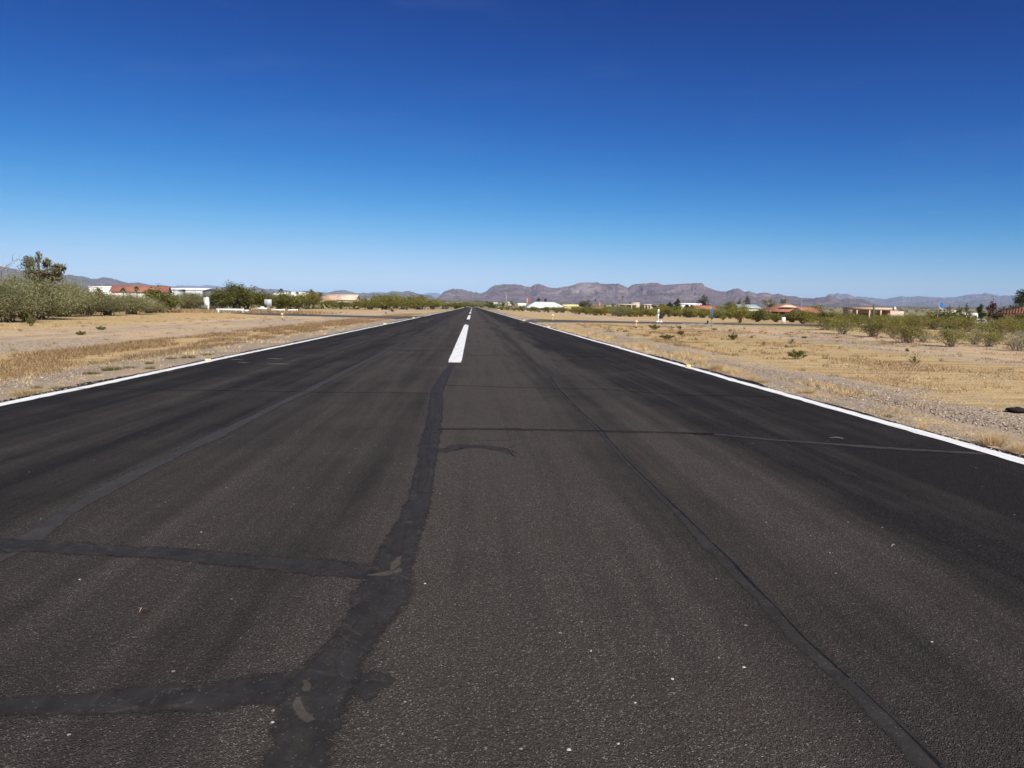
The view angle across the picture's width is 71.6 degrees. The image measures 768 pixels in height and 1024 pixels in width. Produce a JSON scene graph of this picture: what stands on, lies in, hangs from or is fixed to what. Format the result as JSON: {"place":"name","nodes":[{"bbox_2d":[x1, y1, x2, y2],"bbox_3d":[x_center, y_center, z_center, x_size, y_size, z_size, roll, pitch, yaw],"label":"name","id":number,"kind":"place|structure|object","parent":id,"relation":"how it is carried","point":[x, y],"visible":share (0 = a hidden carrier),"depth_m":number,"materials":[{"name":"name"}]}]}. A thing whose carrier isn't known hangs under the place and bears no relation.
{"place":"outdoors","nodes":[
{"label":"outdoors","id":0,"kind":"place"},
{"bbox_2d":[0,266,180,292],"bbox_3d":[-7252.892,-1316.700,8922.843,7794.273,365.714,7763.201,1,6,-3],"label":"mountain","id":1,"kind":"structure","parent":0,"point":[103,281],"depth_m":9130.44,"materials":[{"name":"grey stone"}]},
{"bbox_2d":[0,313,329,352],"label":"dry grass","id":2,"kind":"structure","parent":0,"point":[145,326],"depth_m":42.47,"materials":[{"name":"beige plant"}]},
{"bbox_2d":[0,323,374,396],"bbox_3d":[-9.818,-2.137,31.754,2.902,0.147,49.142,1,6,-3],"label":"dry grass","id":3,"kind":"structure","parent":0,"point":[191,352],"depth_m":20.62,"materials":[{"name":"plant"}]},
{"bbox_2d":[0,324,381,402],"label":"gravel","id":4,"kind":"structure","parent":0,"point":[41,377],"depth_m":15.27,"materials":[{"name":"beige gravel"}]},
{"bbox_2d":[175,285,219,289],"bbox_3d":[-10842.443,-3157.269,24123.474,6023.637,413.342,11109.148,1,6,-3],"label":"mountain","id":5,"kind":"structure","parent":0,"point":[206,286],"depth_m":23104.28,"materials":[{"name":"grey stone"}]},
{"bbox_2d":[0,313,423,381],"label":"dry grass","id":6,"kind":"structure","parent":0,"point":[128,346],"depth_m":22.67,"materials":[{"name":"beige plant"}]},
{"bbox_2d":[218,286,436,299],"bbox_3d":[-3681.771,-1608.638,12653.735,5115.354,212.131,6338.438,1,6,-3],"label":"mountain","id":7,"kind":"structure","parent":0,"point":[404,293],"depth_m":12021.71,"materials":[{"name":"grey stone"}]},
{"bbox_2d":[0,300,1023,454],"bbox_3d":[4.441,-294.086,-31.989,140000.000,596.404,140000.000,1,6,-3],"label":"ground","id":8,"kind":"structure","parent":0,"point":[999,399],"depth_m":25.20,"materials":[{"name":"beige soil"}]},
{"bbox_2d":[0,267,34,307],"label":"shrub","id":9,"kind":"object","parent":8,"relation":"on","point":[14,280],"visible":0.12,"depth_m":62.63,"materials":[{"name":"green plant"}]},
{"bbox_2d":[0,271,50,322],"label":"shrub","id":10,"kind":"object","parent":8,"relation":"on","point":[12,301],"visible":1,"depth_m":45.06,"materials":[{"name":"green plant"}]},
{"bbox_2d":[16,305,34,320],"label":"shrub","id":11,"kind":"object","parent":8,"relation":"on","point":[26,315],"visible":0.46,"depth_m":48.88,"materials":[{"name":"green plant"}]},
{"bbox_2d":[0,384,52,396],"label":"grass tuft","id":12,"kind":"object","parent":8,"relation":"on","point":[25,392],"visible":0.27,"depth_m":11.24,"materials":[{"name":"plant"}]},
{"bbox_2d":[17,251,65,318],"bbox_3d":[-35.291,-7.401,53.691,3.583,5.247,2.204,1,6,-3],"label":"mistletoe tree","id":13,"kind":"object","parent":8,"relation":"on","point":[55,269],"visible":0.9,"depth_m":53.31,"materials":[{"name":"green plant"}]},
{"bbox_2d":[4,271,97,319],"bbox_3d":[-34.510,-6.455,52.132,7.256,3.691,5.958,2,6,11],"label":"shrub","id":14,"kind":"object","parent":8,"relation":"on","point":[51,296],"visible":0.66,"depth_m":51.95,"materials":[{"name":"green plant"}]},
{"bbox_2d":[24,274,106,316],"bbox_3d":[-40.562,-8.046,63.861,6.813,4.164,6.693,1,6,-3],"label":"shrub","id":15,"kind":"object","parent":8,"relation":"on","point":[60,284],"visible":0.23,"depth_m":63.62,"materials":[{"name":"green plant"}]},
{"bbox_2d":[73,283,123,315],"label":"shrub","id":16,"kind":"object","parent":8,"relation":"on","point":[102,306],"visible":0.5,"depth_m":69.47,"materials":[{"name":"green plant"}]},
{"bbox_2d":[88,286,111,295],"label":"building","id":17,"kind":"structure","parent":8,"relation":"on","point":[105,289],"depth_m":161.64,"materials":[{"name":"white paint"}]},
{"bbox_2d":[82,288,138,315],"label":"shrub","id":18,"kind":"object","parent":8,"relation":"on","point":[118,305],"visible":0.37,"depth_m":72.63,"materials":[{"name":"green plant"}]},
{"bbox_2d":[100,365,127,370],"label":"grass tuft","id":19,"kind":"object","parent":8,"relation":"on","point":[113,368],"visible":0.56,"depth_m":15.65,"materials":[{"name":"plant"}]},
{"bbox_2d":[117,290,159,314],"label":"shrub","id":20,"kind":"object","parent":8,"relation":"on","point":[141,305],"visible":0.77,"depth_m":79.81,"materials":[{"name":"green plant"}]},
{"bbox_2d":[109,285,171,306],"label":"house","id":21,"kind":"structure","parent":8,"relation":"on","point":[115,288],"depth_m":155.41,"materials":[{"name":"grey paint"}]},
{"bbox_2d":[143,297,172,312],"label":"shrub","id":22,"kind":"object","parent":8,"relation":"on","point":[158,306],"visible":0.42,"depth_m":88.78,"materials":[{"name":"green plant"}]},
{"bbox_2d":[141,283,184,312],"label":"shrub","id":23,"kind":"object","parent":8,"relation":"on","point":[163,297],"visible":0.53,"depth_m":95.39,"materials":[{"name":"green plant"}]},
{"bbox_2d":[169,290,214,308],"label":"shrub","id":24,"kind":"object","parent":8,"relation":"on","point":[191,301],"visible":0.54,"depth_m":144.57,"materials":[{"name":"green plant"}]},
{"bbox_2d":[171,288,214,306],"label":"hangar","id":25,"kind":"structure","parent":8,"relation":"on","point":[201,290],"depth_m":200.47,"materials":[{"name":"grey metal"}]},
{"bbox_2d":[202,288,238,308],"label":"shrub","id":26,"kind":"object","parent":8,"relation":"on","point":[219,299],"visible":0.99,"depth_m":144.81,"materials":[{"name":"green plant"}]},
{"bbox_2d":[211,280,253,308],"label":"shrub","id":27,"kind":"object","parent":8,"relation":"on","point":[233,292],"visible":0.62,"depth_m":148.91,"materials":[{"name":"green plant"}]},
{"bbox_2d":[123,308,345,314],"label":"dry grass","id":28,"kind":"structure","parent":8,"relation":"on","point":[182,310],"depth_m":101.20,"materials":[{"name":"beige plant"}]},
{"bbox_2d":[231,287,264,309],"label":"shrub","id":29,"kind":"object","parent":8,"relation":"on","point":[252,300],"visible":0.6,"depth_m":151.13,"materials":[{"name":"green plant"}]},
{"bbox_2d":[250,290,280,309],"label":"shrub","id":30,"kind":"object","parent":8,"relation":"on","point":[267,296],"visible":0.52,"depth_m":155.00,"materials":[{"name":"green plant"}]},
{"bbox_2d":[266,289,300,308],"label":"shrub","id":31,"kind":"object","parent":8,"relation":"on","point":[284,301],"visible":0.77,"depth_m":162.73,"materials":[{"name":"green plant"}]},
{"bbox_2d":[278,292,306,309],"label":"shrub","id":32,"kind":"object","parent":8,"relation":"on","point":[296,302],"visible":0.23,"depth_m":171.38,"materials":[{"name":"green plant"}]},
{"bbox_2d":[202,303,393,309],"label":"desert scrub","id":33,"kind":"object","parent":8,"relation":"on","point":[324,307],"visible":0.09,"depth_m":199.84,"materials":[{"name":"green plant"}]},
{"bbox_2d":[291,291,313,308],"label":"shrub","id":34,"kind":"object","parent":8,"relation":"on","point":[302,299],"visible":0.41,"depth_m":185.71,"materials":[{"name":"green plant"}]},
{"bbox_2d":[296,289,326,308],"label":"shrub","id":35,"kind":"object","parent":8,"relation":"on","point":[315,298],"visible":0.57,"depth_m":195.08,"materials":[{"name":"green plant"}]},
{"bbox_2d":[196,307,428,318],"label":"taxiway","id":36,"kind":"structure","parent":8,"relation":"on","point":[354,316],"depth_m":89.78,"materials":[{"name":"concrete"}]},
{"bbox_2d":[312,299,341,308],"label":"shrub","id":37,"kind":"object","parent":8,"relation":"on","point":[325,302],"visible":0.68,"depth_m":209.89,"materials":[{"name":"green plant"}]},
{"bbox_2d":[323,294,337,308],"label":"house wing","id":38,"kind":"structure","parent":8,"relation":"on","point":[333,297],"depth_m":237.94,"materials":[{"name":"beige paint"}]},
{"bbox_2d":[328,300,360,308],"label":"shrub","id":39,"kind":"object","parent":8,"relation":"on","point":[345,304],"visible":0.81,"depth_m":209.75,"materials":[{"name":"green plant"}]},
{"bbox_2d":[336,294,360,308],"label":"house","id":40,"kind":"structure","parent":8,"relation":"on","point":[345,297],"depth_m":233.19,"materials":[{"name":"beige paint"}]},
{"bbox_2d":[341,301,373,308],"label":"shrub","id":41,"kind":"object","parent":8,"relation":"on","point":[364,305],"visible":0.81,"depth_m":215.69,"materials":[{"name":"green plant"}]},
{"bbox_2d":[350,296,386,309],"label":"shrub","id":42,"kind":"object","parent":8,"relation":"on","point":[374,301],"visible":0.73,"depth_m":220.25,"materials":[{"name":"green plant"}]},
{"bbox_2d":[375,295,401,309],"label":"shrub","id":43,"kind":"object","parent":8,"relation":"on","point":[390,300],"visible":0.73,"depth_m":230.68,"materials":[{"name":"green plant"}]},
{"bbox_2d":[392,296,425,308],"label":"shrub","id":44,"kind":"object","parent":8,"relation":"on","point":[406,301],"visible":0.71,"depth_m":241.54,"materials":[{"name":"green plant"}]},
{"bbox_2d":[405,296,438,309],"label":"shrub","id":45,"kind":"object","parent":8,"relation":"on","point":[429,301],"visible":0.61,"depth_m":255.16,"materials":[{"name":"green plant"}]},
{"bbox_2d":[425,297,448,308],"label":"shrub","id":46,"kind":"object","parent":8,"relation":"on","point":[438,304],"visible":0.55,"depth_m":276.17,"materials":[{"name":"green plant"}]},
{"bbox_2d":[432,300,461,308],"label":"shrub","id":47,"kind":"object","parent":8,"relation":"on","point":[448,305],"visible":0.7,"depth_m":316.39,"materials":[{"name":"green plant"}]},
{"bbox_2d":[0,307,1023,767],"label":"runway","id":48,"kind":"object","parent":8,"relation":"on","point":[594,545],"visible":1,"depth_m":4.00,"materials":[{"name":"black asphalt"}]},
{"bbox_2d":[526,302,564,310],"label":"building","id":49,"kind":"structure","parent":8,"relation":"on","point":[541,305],"depth_m":302.38,"materials":[{"name":"white paint"}]},
{"bbox_2d":[578,300,591,307],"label":"tree","id":50,"kind":"object","parent":8,"relation":"on","point":[584,304],"visible":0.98,"depth_m":329.15,"materials":[{"name":"green plant"}]},
{"bbox_2d":[584,307,603,314],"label":"shrub","id":51,"kind":"object","parent":8,"relation":"on","point":[595,311],"visible":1,"depth_m":142.16,"materials":[{"name":"green plant"}]},
{"bbox_2d":[608,304,630,316],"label":"shrub","id":52,"kind":"object","parent":8,"relation":"on","point":[617,312],"visible":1,"depth_m":130.26,"materials":[{"name":"green plant"}]},
{"bbox_2d":[361,301,1011,311],"bbox_3d":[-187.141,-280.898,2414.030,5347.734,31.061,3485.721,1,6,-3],"label":"desert scrub","id":53,"kind":"object","parent":8,"relation":"on","point":[914,309],"visible":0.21,"depth_m":1554.92,"materials":[{"name":"green plant"}]},
{"bbox_2d":[682,304,697,317],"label":"shrub","id":54,"kind":"object","parent":8,"relation":"on","point":[690,310],"visible":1,"depth_m":128.05,"materials":[{"name":"green plant"}]},
{"bbox_2d":[696,295,710,305],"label":"tree","id":55,"kind":"object","parent":8,"relation":"on","point":[704,299],"visible":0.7,"depth_m":191.73,"materials":[{"name":"green plant"}]},
{"bbox_2d":[692,305,715,317],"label":"house","id":56,"kind":"structure","parent":8,"relation":"on","point":[702,306],"depth_m":188.81,"materials":[{"name":"red paint"}]},
{"bbox_2d":[700,308,721,317],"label":"shrub","id":57,"kind":"object","parent":8,"relation":"on","point":[714,313],"visible":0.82,"depth_m":128.30,"materials":[{"name":"green plant"}]},
{"bbox_2d":[709,362,726,370],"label":"grass tuft","id":58,"kind":"object","parent":8,"relation":"on","point":[715,366],"visible":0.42,"depth_m":17.66,"materials":[{"name":"plant"}]},
{"bbox_2d":[717,300,739,318],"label":"tree","id":59,"kind":"object","parent":8,"relation":"on","point":[729,304],"visible":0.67,"depth_m":171.58,"materials":[{"name":"green plant"}]},
{"bbox_2d":[728,300,754,322],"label":"shrub","id":60,"kind":"object","parent":8,"relation":"on","point":[740,315],"visible":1,"depth_m":86.19,"materials":[{"name":"green plant"}]},
{"bbox_2d":[726,304,759,317],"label":"building","id":61,"kind":"structure","parent":8,"relation":"on","point":[754,307],"depth_m":219.47,"materials":[{"name":"beige paint"}]},
{"bbox_2d":[744,308,772,321],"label":"shrub","id":62,"kind":"object","parent":8,"relation":"on","point":[759,315],"visible":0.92,"depth_m":94.04,"materials":[{"name":"green plant"}]},
{"bbox_2d":[522,319,1014,332],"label":"taxiway","id":63,"kind":"structure","parent":8,"relation":"on","point":[571,321],"depth_m":73.36,"materials":[{"name":"grey asphalt"}]},
{"bbox_2d":[760,297,777,307],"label":"tree","id":64,"kind":"object","parent":8,"relation":"on","point":[771,301],"visible":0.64,"depth_m":238.50,"materials":[{"name":"green plant"}]},
{"bbox_2d":[768,313,784,321],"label":"shrub","id":65,"kind":"object","parent":8,"relation":"on","point":[777,317],"visible":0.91,"depth_m":95.59,"materials":[{"name":"green plant"}]},
{"bbox_2d":[758,303,820,320],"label":"house","id":66,"kind":"structure","parent":8,"relation":"on","point":[783,308],"depth_m":174.99,"materials":[{"name":"beige paint"}]},
{"bbox_2d":[780,310,800,321],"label":"shrub","id":67,"kind":"object","parent":8,"relation":"on","point":[787,315],"visible":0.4,"depth_m":100.11,"materials":[{"name":"green plant"}]},
{"bbox_2d":[787,349,807,358],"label":"weed","id":68,"kind":"object","parent":8,"relation":"on","point":[800,353],"visible":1,"depth_m":22.58,"materials":[{"name":"green plant"}]},
{"bbox_2d":[789,308,818,323],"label":"shrub","id":69,"kind":"object","parent":8,"relation":"on","point":[799,316],"visible":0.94,"depth_m":83.82,"materials":[{"name":"green plant"}]},
{"bbox_2d":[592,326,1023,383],"bbox_3d":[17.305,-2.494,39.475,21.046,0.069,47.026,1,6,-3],"label":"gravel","id":70,"kind":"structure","parent":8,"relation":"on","point":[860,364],"depth_m":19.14,"materials":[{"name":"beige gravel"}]},
{"bbox_2d":[812,311,838,321],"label":"shrub","id":71,"kind":"object","parent":8,"relation":"on","point":[824,314],"visible":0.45,"depth_m":100.95,"materials":[{"name":"green plant"}]},
{"bbox_2d":[803,314,848,329],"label":"shrub","id":72,"kind":"object","parent":8,"relation":"on","point":[826,320],"visible":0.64,"depth_m":56.60,"materials":[{"name":"green plant"}]},
{"bbox_2d":[819,317,862,333],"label":"shrub","id":73,"kind":"object","parent":8,"relation":"on","point":[836,325],"visible":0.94,"depth_m":47.65,"materials":[{"name":"green plant"}]},
{"bbox_2d":[838,314,866,325],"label":"shrub","id":74,"kind":"object","parent":8,"relation":"on","point":[853,318],"visible":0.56,"depth_m":73.62,"materials":[{"name":"green plant"}]},
{"bbox_2d":[843,307,891,317],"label":"house","id":75,"kind":"structure","parent":8,"relation":"on","point":[865,310],"depth_m":191.36,"materials":[{"name":"beige paint"}]},
{"bbox_2d":[846,316,893,336],"bbox_3d":[22.451,-3.580,44.009,2.500,1.410,2.980,0,6,-5],"label":"shrub","id":76,"kind":"object","parent":8,"relation":"on","point":[870,325],"visible":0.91,"depth_m":43.72,"materials":[{"name":"green plant"}]},
{"bbox_2d":[880,321,899,337],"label":"shrub","id":77,"kind":"object","parent":8,"relation":"on","point":[892,329],"visible":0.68,"depth_m":42.16,"materials":[{"name":"green plant"}]},
{"bbox_2d":[879,314,914,328],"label":"shrub","id":78,"kind":"object","parent":8,"relation":"on","point":[887,319],"visible":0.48,"depth_m":63.61,"materials":[{"name":"green plant"}]},
{"bbox_2d":[886,318,928,342],"bbox_3d":[20.015,-2.645,35.626,2.199,1.282,2.621,6,8,42],"label":"shrub","id":79,"kind":"object","parent":8,"relation":"on","point":[907,334],"visible":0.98,"depth_m":35.38,"materials":[{"name":"green plant"}]},
{"bbox_2d":[890,315,945,329],"bbox_3d":[34.096,-5.212,59.737,3.963,1.622,4.051,-2,7,-21],"label":"shrub","id":80,"kind":"object","parent":8,"relation":"on","point":[912,321],"visible":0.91,"depth_m":59.55,"materials":[{"name":"green plant"}]},
{"bbox_2d":[915,316,954,328],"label":"shrub","id":81,"kind":"object","parent":8,"relation":"on","point":[934,323],"visible":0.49,"depth_m":67.86,"materials":[{"name":"green plant"}]},
{"bbox_2d":[928,312,970,328],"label":"shrub","id":82,"kind":"object","parent":8,"relation":"on","point":[946,317],"visible":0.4,"depth_m":76.53,"materials":[{"name":"green plant"}]},
{"bbox_2d":[922,325,977,346],"bbox_3d":[19.829,-2.214,32.013,2.253,1.198,2.205,-2,7,-26],"label":"shrub","id":83,"kind":"object","parent":8,"relation":"on","point":[948,334],"visible":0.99,"depth_m":32.01,"materials":[{"name":"green plant"}]},
{"bbox_2d":[922,307,978,328],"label":"building","id":84,"kind":"structure","parent":8,"relation":"on","point":[946,313],"depth_m":94.80,"materials":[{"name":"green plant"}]},
{"bbox_2d":[939,315,990,331],"bbox_3d":[37.181,-4.971,57.924,3.927,1.647,3.843,-4,8,-39],"label":"shrub","id":85,"kind":"object","parent":8,"relation":"on","point":[962,323],"visible":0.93,"depth_m":57.89,"materials":[{"name":"green plant"}]},
{"bbox_2d":[959,324,989,344],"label":"shrub","id":86,"kind":"object","parent":8,"relation":"on","point":[975,342],"visible":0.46,"depth_m":35.35,"materials":[{"name":"green plant"}]},
{"bbox_2d":[976,304,986,324],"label":"tree","id":87,"kind":"object","parent":8,"relation":"on","point":[979,309],"visible":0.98,"depth_m":129.15,"materials":[{"name":"green plant"}]},
{"bbox_2d":[969,325,1010,346],"bbox_3d":[22.434,-2.249,33.269,2.212,1.066,1.936,-3,7,-32],"label":"shrub","id":88,"kind":"object","parent":8,"relation":"on","point":[993,337],"visible":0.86,"depth_m":33.23,"materials":[{"name":"green plant"}]},
{"bbox_2d":[985,298,997,316],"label":"tree","id":89,"kind":"object","parent":8,"relation":"on","point":[992,307],"visible":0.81,"depth_m":101.38,"materials":[{"name":"brown plant"}]},
{"bbox_2d":[971,429,1013,446],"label":"grass tuft","id":90,"kind":"object","parent":8,"relation":"on","point":[985,440],"visible":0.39,"depth_m":8.22,"materials":[{"name":"plant"}]},
{"bbox_2d":[988,308,1004,320],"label":"tree","id":91,"kind":"object","parent":8,"relation":"on","point":[995,316],"visible":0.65,"depth_m":95.32,"materials":[{"name":"green plant"}]},
{"bbox_2d":[977,315,1023,335],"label":"shrub","id":92,"kind":"object","parent":8,"relation":"on","point":[997,323],"visible":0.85,"depth_m":49.65,"materials":[{"name":"green plant"}]},
{"bbox_2d":[981,311,1023,333],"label":"shrub","id":93,"kind":"object","parent":8,"relation":"on","point":[1014,322],"visible":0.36,"depth_m":53.98,"materials":[{"name":"green plant"}]},
{"bbox_2d":[994,289,1023,316],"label":"tree","id":94,"kind":"object","parent":8,"relation":"on","point":[1019,300],"visible":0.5,"depth_m":103.19,"materials":[{"name":"green plant"}]},
{"bbox_2d":[995,329,1023,350],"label":"shrub","id":95,"kind":"object","parent":8,"relation":"on","point":[1020,346],"visible":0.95,"depth_m":29.40,"materials":[{"name":"brown plant"}]},
{"bbox_2d":[997,307,1023,331],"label":"house","id":96,"kind":"structure","parent":8,"relation":"on","point":[1020,310],"depth_m":86.49,"materials":[{"name":"red paint"}]},
{"bbox_2d":[1006,439,1023,453],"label":"grass tuft","id":97,"kind":"object","parent":8,"relation":"on","point":[1014,448],"visible":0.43,"depth_m":7.83,"materials":[{"name":"plant"}]},
{"bbox_2d":[0,0,1023,298],"label":"sky","id":98,"kind":"structure","parent":0,"point":[799,148],"materials":[{"name":"blue"}]},
{"bbox_2d":[437,282,878,305],"bbox_3d":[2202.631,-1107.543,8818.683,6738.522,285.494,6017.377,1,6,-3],"label":"mountain","id":99,"kind":"structure","parent":0,"point":[659,293],"depth_m":8002.34,"materials":[{"name":"grey stone"}]},
{"bbox_2d":[508,314,940,415],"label":"dry grass","id":100,"kind":"structure","parent":0,"point":[679,355],"depth_m":20.98,"materials":[{"name":"plant"}]},
{"bbox_2d":[548,319,1023,393],"bbox_3d":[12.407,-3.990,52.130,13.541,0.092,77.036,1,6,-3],"label":"dry grass","id":101,"kind":"structure","parent":0,"point":[930,368],"depth_m":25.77,"materials":[{"name":"beige plant"}]},
{"bbox_2d":[553,327,1021,453],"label":"dry grass","id":102,"kind":"structure","parent":0,"point":[636,348],"depth_m":16.88,"materials":[{"name":"plant"}]},
{"bbox_2d":[572,328,1023,456],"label":"gravel","id":103,"kind":"structure","parent":0,"point":[955,413],"depth_m":12.39,"materials":[{"name":"beige gravel"}]},
{"bbox_2d":[812,293,1021,305],"bbox_3d":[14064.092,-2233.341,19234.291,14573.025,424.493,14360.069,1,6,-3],"label":"mountain","id":104,"kind":"structure","parent":0,"point":[902,301],"depth_m":18684.00,"materials":[{"name":"grey stone"}]},
{"bbox_2d":[911,299,1017,306],"bbox_3d":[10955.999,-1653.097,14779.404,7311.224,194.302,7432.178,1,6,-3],"label":"mountain","id":105,"kind":"structure","parent":0,"point":[971,304],"depth_m":14357.08,"materials":[{"name":"grey stone"}]},
{"bbox_2d":[1005,407,1023,412],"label":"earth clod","id":106,"kind":"object","parent":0,"point":[1016,409],"visible":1,"depth_m":11.07,"materials":[{"name":"black soil"}]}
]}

